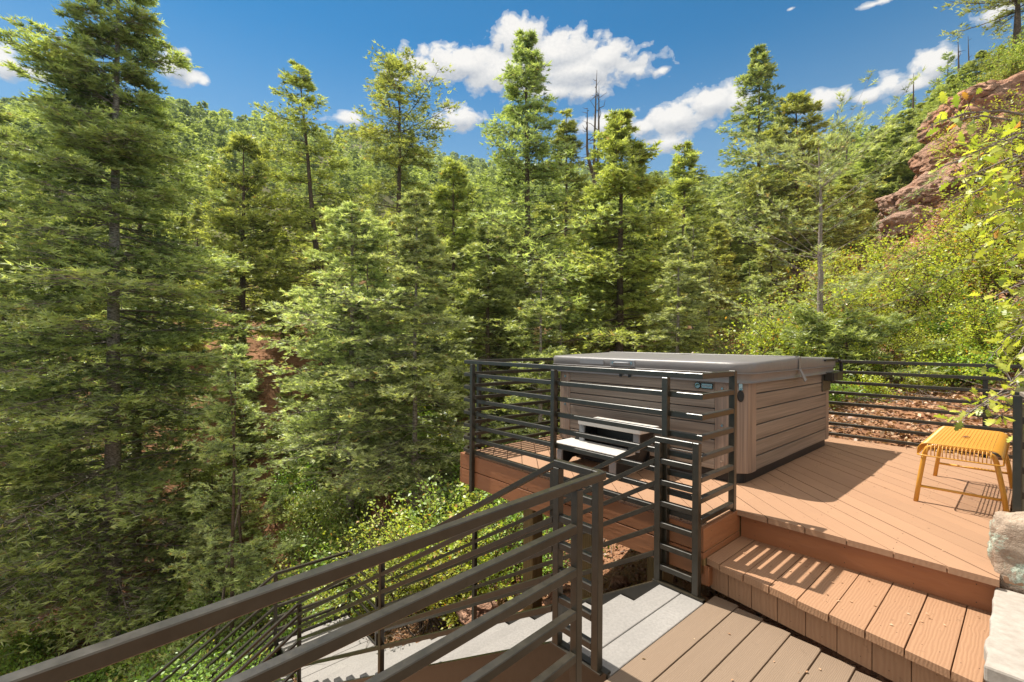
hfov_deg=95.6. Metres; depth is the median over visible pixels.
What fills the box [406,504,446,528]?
undergrowth bush
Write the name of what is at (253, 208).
fir tree
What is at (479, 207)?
fir tree
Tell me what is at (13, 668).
undergrowth bush
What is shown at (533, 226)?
pine tree
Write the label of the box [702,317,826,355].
oak shrub
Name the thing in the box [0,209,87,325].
fir tree
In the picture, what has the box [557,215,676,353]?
fir tree
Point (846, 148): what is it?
dead tree
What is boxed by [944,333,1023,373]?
green bush
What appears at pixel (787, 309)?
oak shrub
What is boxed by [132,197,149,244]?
fir tree
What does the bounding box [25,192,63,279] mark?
fir tree
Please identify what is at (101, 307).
fir tree
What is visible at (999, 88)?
rock outcrop
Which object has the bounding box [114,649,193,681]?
green bush
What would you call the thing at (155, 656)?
undergrowth bush
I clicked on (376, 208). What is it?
pine tree
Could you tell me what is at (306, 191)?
pine tree
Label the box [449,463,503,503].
undergrowth bush
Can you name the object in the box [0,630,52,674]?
undergrowth bush
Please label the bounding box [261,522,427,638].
oak shrub
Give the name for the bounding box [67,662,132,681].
undergrowth bush
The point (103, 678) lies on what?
undergrowth bush
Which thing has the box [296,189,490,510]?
spruce tree
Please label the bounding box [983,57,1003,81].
pine tree
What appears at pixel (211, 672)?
green bush
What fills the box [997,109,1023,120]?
rock outcrop
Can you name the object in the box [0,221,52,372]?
fir tree
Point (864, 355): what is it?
oak shrub
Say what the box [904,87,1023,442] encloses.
oak tree
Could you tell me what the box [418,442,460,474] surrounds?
undergrowth bush
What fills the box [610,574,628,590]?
stone
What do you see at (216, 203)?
pine tree
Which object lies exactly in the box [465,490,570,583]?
oak shrub
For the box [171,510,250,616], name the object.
young fir
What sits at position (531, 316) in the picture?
spruce tree
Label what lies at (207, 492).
young fir
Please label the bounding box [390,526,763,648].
gravel
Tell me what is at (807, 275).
oak shrub
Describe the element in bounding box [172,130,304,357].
fir tree
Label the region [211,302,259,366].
young fir
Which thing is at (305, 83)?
fir tree
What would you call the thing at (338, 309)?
spruce tree
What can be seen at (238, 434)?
young fir
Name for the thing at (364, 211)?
fir tree
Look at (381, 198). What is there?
pine tree
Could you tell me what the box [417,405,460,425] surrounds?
undergrowth bush
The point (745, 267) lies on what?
spruce tree
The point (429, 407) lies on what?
undergrowth bush
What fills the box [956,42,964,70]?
dead tree
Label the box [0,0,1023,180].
sky
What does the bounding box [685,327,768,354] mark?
undergrowth bush
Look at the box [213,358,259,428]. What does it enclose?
young fir
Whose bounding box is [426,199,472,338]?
fir tree
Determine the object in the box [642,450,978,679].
fallen debris
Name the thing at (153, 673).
green bush
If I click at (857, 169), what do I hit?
fir tree
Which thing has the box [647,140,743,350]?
fir tree
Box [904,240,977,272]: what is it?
bush
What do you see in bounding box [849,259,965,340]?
oak shrub
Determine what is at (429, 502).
oak shrub
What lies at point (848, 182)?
fir tree
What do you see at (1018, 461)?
deck railing
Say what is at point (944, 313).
green bush
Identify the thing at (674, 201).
pine tree
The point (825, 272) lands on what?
oak shrub
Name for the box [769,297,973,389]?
young fir
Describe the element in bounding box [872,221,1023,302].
oak shrub
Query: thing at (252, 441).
young fir
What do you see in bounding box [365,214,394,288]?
fir tree
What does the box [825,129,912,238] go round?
pine tree
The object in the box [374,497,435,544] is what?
undergrowth bush
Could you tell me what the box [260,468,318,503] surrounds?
undergrowth bush
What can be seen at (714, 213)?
fir tree
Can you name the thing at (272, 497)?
young fir
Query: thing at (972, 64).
pine tree
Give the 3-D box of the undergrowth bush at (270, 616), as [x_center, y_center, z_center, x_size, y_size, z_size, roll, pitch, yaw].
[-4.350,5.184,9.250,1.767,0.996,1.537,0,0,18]
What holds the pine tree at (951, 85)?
on the ground
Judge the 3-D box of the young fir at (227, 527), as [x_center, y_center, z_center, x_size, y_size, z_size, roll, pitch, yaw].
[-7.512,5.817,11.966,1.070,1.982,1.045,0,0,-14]
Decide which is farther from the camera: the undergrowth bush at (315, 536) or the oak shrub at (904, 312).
the undergrowth bush at (315, 536)
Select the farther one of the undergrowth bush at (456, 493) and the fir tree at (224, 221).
the fir tree at (224, 221)
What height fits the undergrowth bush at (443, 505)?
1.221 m
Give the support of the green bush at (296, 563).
on the ground
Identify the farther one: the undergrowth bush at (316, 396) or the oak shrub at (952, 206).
the undergrowth bush at (316, 396)
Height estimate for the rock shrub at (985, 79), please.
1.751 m
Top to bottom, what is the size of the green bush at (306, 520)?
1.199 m
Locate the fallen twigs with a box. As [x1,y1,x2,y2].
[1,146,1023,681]
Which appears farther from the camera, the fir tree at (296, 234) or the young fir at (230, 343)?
the fir tree at (296, 234)
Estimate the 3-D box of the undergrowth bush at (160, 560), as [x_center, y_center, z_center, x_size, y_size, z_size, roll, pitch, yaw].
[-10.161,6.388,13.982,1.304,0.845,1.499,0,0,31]
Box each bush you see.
[0,604,88,663]
[0,623,65,670]
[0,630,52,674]
[0,645,44,673]
[0,646,69,675]
[1,615,91,659]
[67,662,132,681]
[69,660,131,681]
[102,611,194,681]
[106,645,182,681]
[107,593,174,633]
[108,638,221,681]
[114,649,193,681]
[118,584,182,634]
[121,575,186,634]
[123,551,180,586]
[123,632,223,681]
[134,638,242,679]
[134,653,235,681]
[139,639,235,681]
[140,629,239,679]
[143,551,181,567]
[158,569,190,587]
[160,640,267,681]
[165,618,289,681]
[167,542,244,604]
[169,584,229,645]
[173,403,213,429]
[182,618,291,677]
[186,624,285,678]
[192,646,296,681]
[203,634,238,652]
[215,575,272,646]
[225,621,296,653]
[231,619,283,662]
[237,568,305,627]
[242,551,339,622]
[250,613,326,645]
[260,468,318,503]
[265,447,337,482]
[267,459,333,491]
[270,491,338,537]
[272,521,300,545]
[272,542,334,578]
[274,527,324,570]
[280,478,333,514]
[280,510,352,556]
[281,513,376,562]
[281,568,313,603]
[282,486,345,543]
[282,580,354,614]
[283,511,401,629]
[289,548,320,574]
[290,483,357,517]
[304,447,345,471]
[307,392,328,400]
[309,511,393,562]
[312,497,374,534]
[322,510,396,561]
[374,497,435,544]
[382,475,411,497]
[397,436,441,464]
[403,476,474,522]
[403,476,474,527]
[406,395,437,416]
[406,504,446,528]
[408,406,457,439]
[415,478,516,527]
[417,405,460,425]
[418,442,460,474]
[420,431,462,461]
[425,479,505,512]
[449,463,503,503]
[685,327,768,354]
[720,338,748,354]
[727,300,783,348]
[734,283,864,353]
[735,309,878,369]
[740,325,841,355]
[745,320,833,356]
[829,368,891,408]
[839,363,880,385]
[841,368,904,399]
[847,364,891,382]
[880,330,957,358]
[881,309,967,342]
[890,369,961,393]
[894,327,1008,367]
[902,341,1000,386]
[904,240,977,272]
[907,365,952,381]
[911,315,1015,354]
[914,301,991,327]
[918,319,959,339]
[925,304,977,326]
[926,345,1015,387]
[927,333,1004,371]
[942,289,1003,312]
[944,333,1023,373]
[949,299,992,320]
[950,290,1020,317]
[968,300,1020,334]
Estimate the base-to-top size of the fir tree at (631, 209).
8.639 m
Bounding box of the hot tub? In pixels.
[553,352,842,482]
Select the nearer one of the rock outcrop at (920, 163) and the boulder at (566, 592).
the boulder at (566, 592)
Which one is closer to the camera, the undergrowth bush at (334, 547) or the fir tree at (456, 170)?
the undergrowth bush at (334, 547)
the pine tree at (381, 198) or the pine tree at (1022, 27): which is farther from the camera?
the pine tree at (381, 198)
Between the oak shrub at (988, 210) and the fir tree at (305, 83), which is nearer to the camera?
the oak shrub at (988, 210)
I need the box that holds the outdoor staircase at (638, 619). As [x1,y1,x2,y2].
[244,580,704,681]
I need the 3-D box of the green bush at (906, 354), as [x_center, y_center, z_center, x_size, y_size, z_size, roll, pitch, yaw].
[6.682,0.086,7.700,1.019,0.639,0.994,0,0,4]
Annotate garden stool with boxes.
[913,426,1011,511]
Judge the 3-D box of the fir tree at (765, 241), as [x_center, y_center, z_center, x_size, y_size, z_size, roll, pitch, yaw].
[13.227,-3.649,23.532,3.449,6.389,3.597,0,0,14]
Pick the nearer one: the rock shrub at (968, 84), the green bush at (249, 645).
the green bush at (249, 645)
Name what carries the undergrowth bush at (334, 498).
on the ground
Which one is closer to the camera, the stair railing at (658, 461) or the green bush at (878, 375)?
the stair railing at (658, 461)
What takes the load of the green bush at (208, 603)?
on the ground
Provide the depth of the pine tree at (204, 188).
45.88 m
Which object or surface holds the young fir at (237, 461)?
on the ground
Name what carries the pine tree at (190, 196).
on the ground
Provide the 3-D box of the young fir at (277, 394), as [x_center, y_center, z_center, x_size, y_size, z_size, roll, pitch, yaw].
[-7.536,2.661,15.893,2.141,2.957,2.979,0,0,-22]
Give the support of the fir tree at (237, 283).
on the ground
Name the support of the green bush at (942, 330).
on the ground
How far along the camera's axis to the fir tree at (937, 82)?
46.11 m
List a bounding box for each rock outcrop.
[874,187,944,219]
[876,205,936,241]
[895,155,987,200]
[908,115,1021,180]
[916,70,1023,143]
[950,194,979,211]
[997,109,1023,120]
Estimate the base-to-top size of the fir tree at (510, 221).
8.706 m
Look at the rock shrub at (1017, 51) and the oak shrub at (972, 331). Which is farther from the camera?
the rock shrub at (1017, 51)
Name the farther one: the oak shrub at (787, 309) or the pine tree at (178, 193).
the pine tree at (178, 193)
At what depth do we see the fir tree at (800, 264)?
26.79 m
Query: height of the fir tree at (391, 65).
14.861 m
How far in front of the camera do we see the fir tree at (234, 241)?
29.18 m
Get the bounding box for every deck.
[460,434,1023,612]
[605,596,880,681]
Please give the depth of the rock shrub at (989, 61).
24.43 m
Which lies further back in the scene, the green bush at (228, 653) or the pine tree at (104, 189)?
the pine tree at (104, 189)
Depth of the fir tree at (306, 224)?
34.81 m
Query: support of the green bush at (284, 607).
on the ground
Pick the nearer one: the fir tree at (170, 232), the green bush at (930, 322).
the green bush at (930, 322)
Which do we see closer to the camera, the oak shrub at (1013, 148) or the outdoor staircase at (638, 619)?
the outdoor staircase at (638, 619)
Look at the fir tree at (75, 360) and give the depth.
24.14 m
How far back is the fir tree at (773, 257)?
29.06 m
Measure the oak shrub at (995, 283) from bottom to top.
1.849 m
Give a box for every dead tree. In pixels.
[577,76,605,207]
[842,123,847,165]
[909,73,913,157]
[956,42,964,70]
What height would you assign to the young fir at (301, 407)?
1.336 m
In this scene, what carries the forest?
on the ground
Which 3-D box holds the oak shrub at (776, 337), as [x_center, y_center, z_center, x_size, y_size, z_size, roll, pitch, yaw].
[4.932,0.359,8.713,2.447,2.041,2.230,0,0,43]
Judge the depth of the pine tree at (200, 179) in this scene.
65.08 m
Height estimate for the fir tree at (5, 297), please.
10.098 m
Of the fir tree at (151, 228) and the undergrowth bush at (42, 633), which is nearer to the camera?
the undergrowth bush at (42, 633)
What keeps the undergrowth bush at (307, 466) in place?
on the ground
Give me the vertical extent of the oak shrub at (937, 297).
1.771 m
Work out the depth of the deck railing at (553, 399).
3.41 m
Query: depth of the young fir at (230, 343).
17.93 m
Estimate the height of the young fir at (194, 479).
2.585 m
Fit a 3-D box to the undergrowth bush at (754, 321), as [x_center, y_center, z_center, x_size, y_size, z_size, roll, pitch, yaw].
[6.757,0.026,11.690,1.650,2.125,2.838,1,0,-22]
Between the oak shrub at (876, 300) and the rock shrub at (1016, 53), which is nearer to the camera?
the oak shrub at (876, 300)
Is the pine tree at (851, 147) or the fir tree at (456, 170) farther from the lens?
the pine tree at (851, 147)
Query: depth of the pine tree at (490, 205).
65.41 m
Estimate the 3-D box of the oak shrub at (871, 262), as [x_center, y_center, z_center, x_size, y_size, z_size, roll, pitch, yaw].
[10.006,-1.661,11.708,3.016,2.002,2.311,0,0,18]
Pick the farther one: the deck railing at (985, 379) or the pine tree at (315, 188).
the pine tree at (315, 188)
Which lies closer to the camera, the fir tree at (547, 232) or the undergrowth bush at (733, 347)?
the undergrowth bush at (733, 347)
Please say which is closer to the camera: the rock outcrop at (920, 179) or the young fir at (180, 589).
the young fir at (180, 589)
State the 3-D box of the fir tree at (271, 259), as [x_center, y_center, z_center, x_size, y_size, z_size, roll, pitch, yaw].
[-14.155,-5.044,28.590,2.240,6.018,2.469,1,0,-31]
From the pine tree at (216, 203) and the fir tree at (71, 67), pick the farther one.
the pine tree at (216, 203)
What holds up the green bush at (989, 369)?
on the ground
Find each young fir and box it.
[154,343,303,672]
[154,460,257,550]
[164,518,249,619]
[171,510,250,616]
[172,441,204,513]
[184,520,229,595]
[189,473,227,519]
[199,395,276,462]
[206,322,261,387]
[206,462,278,539]
[206,526,236,592]
[208,313,262,372]
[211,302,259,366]
[212,435,249,480]
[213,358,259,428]
[216,560,270,636]
[220,421,251,467]
[222,588,240,642]
[228,528,280,586]
[234,554,286,642]
[238,423,259,455]
[240,368,264,403]
[256,376,314,457]
[265,488,287,532]
[295,397,305,413]
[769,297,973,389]
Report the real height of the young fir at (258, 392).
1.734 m
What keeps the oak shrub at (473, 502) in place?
on the ground
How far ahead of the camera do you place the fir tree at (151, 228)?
21.90 m
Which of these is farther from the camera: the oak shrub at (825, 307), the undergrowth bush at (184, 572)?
the undergrowth bush at (184, 572)
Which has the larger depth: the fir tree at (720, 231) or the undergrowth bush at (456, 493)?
the fir tree at (720, 231)
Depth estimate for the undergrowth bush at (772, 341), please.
9.81 m
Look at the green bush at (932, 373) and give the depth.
6.62 m
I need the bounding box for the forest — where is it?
[0,92,878,252]
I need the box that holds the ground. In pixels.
[0,63,1023,681]
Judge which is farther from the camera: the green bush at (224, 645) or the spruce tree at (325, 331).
the spruce tree at (325, 331)
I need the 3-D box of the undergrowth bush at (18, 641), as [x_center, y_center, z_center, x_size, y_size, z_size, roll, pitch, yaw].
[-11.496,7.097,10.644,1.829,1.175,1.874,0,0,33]
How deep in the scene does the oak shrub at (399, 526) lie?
7.01 m
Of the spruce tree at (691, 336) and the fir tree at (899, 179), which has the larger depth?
the fir tree at (899, 179)
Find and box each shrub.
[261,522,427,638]
[266,560,374,629]
[288,533,401,629]
[340,511,498,636]
[341,489,466,616]
[348,489,522,601]
[351,526,504,630]
[392,464,500,616]
[430,547,471,628]
[449,439,547,575]
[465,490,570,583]
[493,500,620,578]
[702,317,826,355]
[718,279,903,355]
[718,308,853,376]
[741,274,833,338]
[768,243,894,305]
[768,254,929,344]
[780,288,916,350]
[784,246,912,311]
[794,324,921,386]
[830,230,962,307]
[838,284,955,358]
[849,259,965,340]
[853,239,989,318]
[859,197,1015,278]
[866,325,985,371]
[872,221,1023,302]
[895,171,1023,254]
[911,220,1023,307]
[913,297,1023,350]
[928,113,997,161]
[933,126,1023,201]
[939,163,1023,255]
[944,72,992,97]
[946,168,1023,239]
[952,84,1023,144]
[956,272,1023,362]
[960,62,1002,88]
[967,105,1023,183]
[967,225,1023,298]
[976,30,1023,71]
[976,34,1023,72]
[981,48,1023,79]
[988,52,1023,79]
[1003,35,1023,69]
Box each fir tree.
[0,0,297,659]
[0,100,150,621]
[0,190,102,385]
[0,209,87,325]
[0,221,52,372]
[0,311,41,434]
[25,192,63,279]
[36,216,106,362]
[49,221,149,363]
[69,142,214,567]
[101,220,149,317]
[124,213,181,358]
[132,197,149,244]
[143,214,201,323]
[148,214,214,367]
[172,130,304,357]
[179,194,193,237]
[182,207,215,282]
[217,226,237,306]
[224,58,404,365]
[230,228,263,310]
[246,200,261,269]
[258,231,312,348]
[265,211,292,290]
[285,40,488,361]
[287,207,312,280]
[290,204,303,249]
[292,205,349,267]
[298,219,346,312]
[341,198,379,247]
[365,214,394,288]
[386,213,463,384]
[400,157,502,425]
[405,214,458,288]
[408,27,654,367]
[425,221,539,453]
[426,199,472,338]
[444,224,573,423]
[455,212,493,317]
[456,190,490,224]
[493,194,523,305]
[513,205,538,309]
[524,108,614,348]
[534,108,719,376]
[534,205,572,326]
[534,206,557,279]
[549,215,612,352]
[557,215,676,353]
[562,198,595,305]
[592,195,665,345]
[625,197,687,327]
[629,219,715,352]
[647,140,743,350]
[673,43,855,323]
[685,222,748,350]
[687,200,780,296]
[713,206,774,320]
[725,89,891,301]
[727,203,754,253]
[738,206,803,320]
[741,198,811,303]
[775,213,816,295]
[817,174,881,265]
[822,187,837,247]
[836,167,878,250]
[893,176,903,191]
[899,93,917,130]
[914,77,941,111]
[935,50,960,107]
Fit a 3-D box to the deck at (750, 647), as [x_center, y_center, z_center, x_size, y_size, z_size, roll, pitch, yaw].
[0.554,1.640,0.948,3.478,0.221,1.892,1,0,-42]
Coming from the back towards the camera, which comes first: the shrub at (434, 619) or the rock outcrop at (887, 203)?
the rock outcrop at (887, 203)
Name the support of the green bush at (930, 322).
on the ground
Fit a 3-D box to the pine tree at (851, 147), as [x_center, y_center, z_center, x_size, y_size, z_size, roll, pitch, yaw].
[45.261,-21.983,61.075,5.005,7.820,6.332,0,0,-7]
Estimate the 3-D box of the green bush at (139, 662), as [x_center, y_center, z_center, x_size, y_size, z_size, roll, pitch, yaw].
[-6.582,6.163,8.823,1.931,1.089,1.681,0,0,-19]
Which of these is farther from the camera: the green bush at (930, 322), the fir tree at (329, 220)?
the fir tree at (329, 220)
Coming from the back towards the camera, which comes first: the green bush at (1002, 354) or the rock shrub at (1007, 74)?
the rock shrub at (1007, 74)
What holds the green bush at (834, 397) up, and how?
on the ground
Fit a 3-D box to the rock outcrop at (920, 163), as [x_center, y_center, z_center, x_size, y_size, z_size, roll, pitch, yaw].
[18.405,-7.559,18.742,3.071,2.380,3.865,0,0,-6]
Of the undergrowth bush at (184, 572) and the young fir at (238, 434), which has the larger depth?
the young fir at (238, 434)
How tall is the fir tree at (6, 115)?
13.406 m
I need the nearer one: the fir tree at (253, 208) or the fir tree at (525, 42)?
the fir tree at (525, 42)
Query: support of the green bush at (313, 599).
on the ground
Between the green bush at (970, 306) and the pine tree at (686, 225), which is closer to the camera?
the green bush at (970, 306)
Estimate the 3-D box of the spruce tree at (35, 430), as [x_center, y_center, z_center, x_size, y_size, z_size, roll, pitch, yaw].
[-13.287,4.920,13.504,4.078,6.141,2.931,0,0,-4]
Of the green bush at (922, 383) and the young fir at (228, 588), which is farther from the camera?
the young fir at (228, 588)
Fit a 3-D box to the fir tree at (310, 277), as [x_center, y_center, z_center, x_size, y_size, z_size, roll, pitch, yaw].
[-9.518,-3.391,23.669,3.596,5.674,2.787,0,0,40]
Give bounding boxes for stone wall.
[984,587,1023,681]
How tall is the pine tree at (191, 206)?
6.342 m
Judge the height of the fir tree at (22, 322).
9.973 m
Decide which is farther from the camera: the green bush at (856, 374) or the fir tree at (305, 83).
the fir tree at (305, 83)
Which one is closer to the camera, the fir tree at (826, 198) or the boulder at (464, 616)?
the boulder at (464, 616)
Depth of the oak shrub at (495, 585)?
5.92 m
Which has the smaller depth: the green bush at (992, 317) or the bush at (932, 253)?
the green bush at (992, 317)
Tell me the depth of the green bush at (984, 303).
8.35 m
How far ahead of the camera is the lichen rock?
2.27 m
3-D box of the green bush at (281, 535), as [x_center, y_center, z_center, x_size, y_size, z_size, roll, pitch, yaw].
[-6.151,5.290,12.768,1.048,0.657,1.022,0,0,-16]
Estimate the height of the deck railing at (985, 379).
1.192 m
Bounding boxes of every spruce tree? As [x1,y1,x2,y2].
[0,411,138,607]
[1,308,68,461]
[11,357,152,497]
[81,293,147,443]
[245,200,447,551]
[280,259,440,521]
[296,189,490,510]
[303,273,406,475]
[309,283,370,415]
[481,260,568,443]
[482,258,604,440]
[636,236,725,353]
[653,221,743,352]
[688,259,737,353]
[710,260,778,353]
[745,278,770,345]
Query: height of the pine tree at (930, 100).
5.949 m
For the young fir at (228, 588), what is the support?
on the ground
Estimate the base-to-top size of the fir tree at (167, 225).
13.779 m
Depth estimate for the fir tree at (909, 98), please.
49.82 m
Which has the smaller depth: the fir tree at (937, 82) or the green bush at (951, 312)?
the green bush at (951, 312)
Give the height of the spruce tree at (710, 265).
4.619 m
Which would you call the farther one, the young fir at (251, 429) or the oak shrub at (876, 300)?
the young fir at (251, 429)
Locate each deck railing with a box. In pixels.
[463,358,736,571]
[829,360,1022,458]
[1012,368,1023,511]
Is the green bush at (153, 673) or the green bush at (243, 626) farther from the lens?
the green bush at (243, 626)
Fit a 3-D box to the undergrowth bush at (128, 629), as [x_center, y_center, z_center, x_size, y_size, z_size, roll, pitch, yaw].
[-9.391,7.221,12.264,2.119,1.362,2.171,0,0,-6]
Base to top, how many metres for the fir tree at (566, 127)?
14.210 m
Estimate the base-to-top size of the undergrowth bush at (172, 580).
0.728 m
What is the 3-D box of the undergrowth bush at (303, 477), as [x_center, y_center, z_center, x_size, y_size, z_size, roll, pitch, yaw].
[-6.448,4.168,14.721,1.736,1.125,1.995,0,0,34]
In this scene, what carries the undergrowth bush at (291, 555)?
on the ground
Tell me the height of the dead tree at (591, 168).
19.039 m
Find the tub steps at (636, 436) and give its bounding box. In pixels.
[557,417,658,473]
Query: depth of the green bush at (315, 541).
10.70 m
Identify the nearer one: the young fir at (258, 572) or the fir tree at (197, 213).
the young fir at (258, 572)
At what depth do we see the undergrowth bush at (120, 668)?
8.98 m
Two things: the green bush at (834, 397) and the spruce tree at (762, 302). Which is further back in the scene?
the spruce tree at (762, 302)
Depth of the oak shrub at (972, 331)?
6.79 m
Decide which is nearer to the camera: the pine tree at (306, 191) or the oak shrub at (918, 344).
the oak shrub at (918, 344)
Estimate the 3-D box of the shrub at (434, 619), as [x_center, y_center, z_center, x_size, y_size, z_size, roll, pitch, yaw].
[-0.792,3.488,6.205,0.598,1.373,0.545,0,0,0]
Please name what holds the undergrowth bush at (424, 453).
on the ground
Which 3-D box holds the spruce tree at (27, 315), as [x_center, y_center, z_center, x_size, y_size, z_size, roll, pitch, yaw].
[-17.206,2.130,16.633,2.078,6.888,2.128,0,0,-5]
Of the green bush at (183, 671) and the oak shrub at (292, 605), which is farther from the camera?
the oak shrub at (292, 605)
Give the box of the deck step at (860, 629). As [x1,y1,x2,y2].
[707,536,991,681]
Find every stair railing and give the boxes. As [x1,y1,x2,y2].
[146,436,701,681]
[211,603,301,681]
[298,459,603,676]
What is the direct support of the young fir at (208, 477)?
on the ground
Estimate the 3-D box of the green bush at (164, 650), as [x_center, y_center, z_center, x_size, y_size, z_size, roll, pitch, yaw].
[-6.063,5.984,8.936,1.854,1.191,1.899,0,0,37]
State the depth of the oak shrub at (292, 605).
7.29 m
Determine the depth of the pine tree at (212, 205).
58.47 m
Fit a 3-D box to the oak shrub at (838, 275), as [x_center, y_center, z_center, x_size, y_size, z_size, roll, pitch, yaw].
[8.420,-0.967,11.540,2.344,2.243,3.428,1,0,-27]
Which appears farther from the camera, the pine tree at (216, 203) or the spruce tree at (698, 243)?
the pine tree at (216, 203)
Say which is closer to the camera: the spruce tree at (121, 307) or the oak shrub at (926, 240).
the oak shrub at (926, 240)
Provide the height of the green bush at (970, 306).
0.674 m
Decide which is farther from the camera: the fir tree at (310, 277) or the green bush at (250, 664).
the fir tree at (310, 277)
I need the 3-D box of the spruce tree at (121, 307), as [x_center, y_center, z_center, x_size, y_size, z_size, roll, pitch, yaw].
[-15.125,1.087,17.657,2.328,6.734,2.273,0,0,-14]
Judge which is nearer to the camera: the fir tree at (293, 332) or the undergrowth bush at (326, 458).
the undergrowth bush at (326, 458)
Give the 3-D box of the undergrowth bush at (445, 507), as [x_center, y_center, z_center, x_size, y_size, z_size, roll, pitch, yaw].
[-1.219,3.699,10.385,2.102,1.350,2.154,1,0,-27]
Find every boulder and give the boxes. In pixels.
[456,596,498,624]
[542,584,569,604]
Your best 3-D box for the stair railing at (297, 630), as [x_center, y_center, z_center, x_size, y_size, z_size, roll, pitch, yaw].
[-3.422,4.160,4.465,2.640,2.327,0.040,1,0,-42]
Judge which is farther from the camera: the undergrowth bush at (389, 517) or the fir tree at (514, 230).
the fir tree at (514, 230)
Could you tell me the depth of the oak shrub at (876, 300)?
8.50 m
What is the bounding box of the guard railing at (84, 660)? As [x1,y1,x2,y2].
[0,471,605,681]
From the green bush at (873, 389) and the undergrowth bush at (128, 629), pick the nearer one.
the green bush at (873, 389)
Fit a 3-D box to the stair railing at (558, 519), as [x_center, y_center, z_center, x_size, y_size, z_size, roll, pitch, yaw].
[-1.012,2.175,3.732,0.044,3.159,4.287,1,0,-42]
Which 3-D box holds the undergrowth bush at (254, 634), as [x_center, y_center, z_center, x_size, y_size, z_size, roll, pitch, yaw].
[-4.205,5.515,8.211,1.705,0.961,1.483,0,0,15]
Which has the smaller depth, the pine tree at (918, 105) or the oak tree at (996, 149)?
the oak tree at (996, 149)
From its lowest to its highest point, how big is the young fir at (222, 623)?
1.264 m
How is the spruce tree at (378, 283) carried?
on the ground
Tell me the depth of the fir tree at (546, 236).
42.86 m
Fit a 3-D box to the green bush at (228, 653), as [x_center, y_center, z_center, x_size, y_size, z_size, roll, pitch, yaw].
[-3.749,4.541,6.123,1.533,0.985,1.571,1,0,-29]
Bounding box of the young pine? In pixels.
[701,64,992,348]
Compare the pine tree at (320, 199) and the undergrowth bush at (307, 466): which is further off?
the pine tree at (320, 199)
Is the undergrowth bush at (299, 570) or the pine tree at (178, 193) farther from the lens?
the pine tree at (178, 193)
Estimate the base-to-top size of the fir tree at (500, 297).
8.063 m
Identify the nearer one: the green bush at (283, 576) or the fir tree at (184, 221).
the green bush at (283, 576)
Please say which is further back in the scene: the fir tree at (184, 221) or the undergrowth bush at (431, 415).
the fir tree at (184, 221)
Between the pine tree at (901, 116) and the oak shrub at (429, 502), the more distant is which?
the pine tree at (901, 116)
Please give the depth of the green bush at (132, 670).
8.75 m
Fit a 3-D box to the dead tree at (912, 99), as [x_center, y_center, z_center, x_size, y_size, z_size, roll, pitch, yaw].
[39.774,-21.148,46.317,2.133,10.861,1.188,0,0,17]
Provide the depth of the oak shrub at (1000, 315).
6.68 m
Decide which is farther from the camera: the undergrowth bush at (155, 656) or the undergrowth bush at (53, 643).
the undergrowth bush at (53, 643)
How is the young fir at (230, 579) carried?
on the ground
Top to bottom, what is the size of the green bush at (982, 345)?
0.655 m
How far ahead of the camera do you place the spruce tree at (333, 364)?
16.98 m
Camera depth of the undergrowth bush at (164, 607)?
11.62 m
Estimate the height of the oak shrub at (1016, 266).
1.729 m
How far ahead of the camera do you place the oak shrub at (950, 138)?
18.15 m
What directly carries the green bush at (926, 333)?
on the ground
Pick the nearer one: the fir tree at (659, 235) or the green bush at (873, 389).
the green bush at (873, 389)
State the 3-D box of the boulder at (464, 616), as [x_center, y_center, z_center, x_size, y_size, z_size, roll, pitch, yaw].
[-0.341,2.848,4.892,0.465,0.256,0.429,1,0,-43]
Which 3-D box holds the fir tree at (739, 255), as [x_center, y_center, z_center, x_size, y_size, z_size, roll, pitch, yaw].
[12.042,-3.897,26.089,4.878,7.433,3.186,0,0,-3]
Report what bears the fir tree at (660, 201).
on the ground
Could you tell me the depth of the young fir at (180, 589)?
11.15 m
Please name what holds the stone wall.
on the deck at (750, 647)
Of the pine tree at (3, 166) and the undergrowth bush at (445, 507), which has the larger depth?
the pine tree at (3, 166)
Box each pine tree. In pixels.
[0,164,11,185]
[96,179,110,196]
[164,173,192,228]
[185,174,195,213]
[186,186,218,244]
[194,187,217,248]
[197,171,203,202]
[203,179,227,212]
[204,172,219,226]
[300,179,315,210]
[303,186,308,199]
[308,188,324,232]
[312,185,320,220]
[368,186,390,216]
[369,188,380,219]
[483,201,495,225]
[493,189,510,227]
[530,201,541,261]
[642,196,657,235]
[668,198,682,237]
[675,198,693,253]
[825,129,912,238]
[829,108,917,180]
[836,144,856,182]
[841,119,918,219]
[886,101,928,180]
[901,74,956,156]
[908,91,937,160]
[924,66,985,111]
[935,0,1023,44]
[947,50,994,100]
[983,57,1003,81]
[990,25,1023,57]
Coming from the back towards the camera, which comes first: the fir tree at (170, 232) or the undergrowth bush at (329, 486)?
the fir tree at (170, 232)
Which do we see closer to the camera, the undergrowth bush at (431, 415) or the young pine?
the young pine
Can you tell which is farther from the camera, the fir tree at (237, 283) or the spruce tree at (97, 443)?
the fir tree at (237, 283)
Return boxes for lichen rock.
[987,511,1023,593]
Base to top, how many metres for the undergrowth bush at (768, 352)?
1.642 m
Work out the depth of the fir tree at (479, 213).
26.41 m
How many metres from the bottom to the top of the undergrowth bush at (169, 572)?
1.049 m
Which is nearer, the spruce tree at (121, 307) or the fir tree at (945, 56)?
the spruce tree at (121, 307)

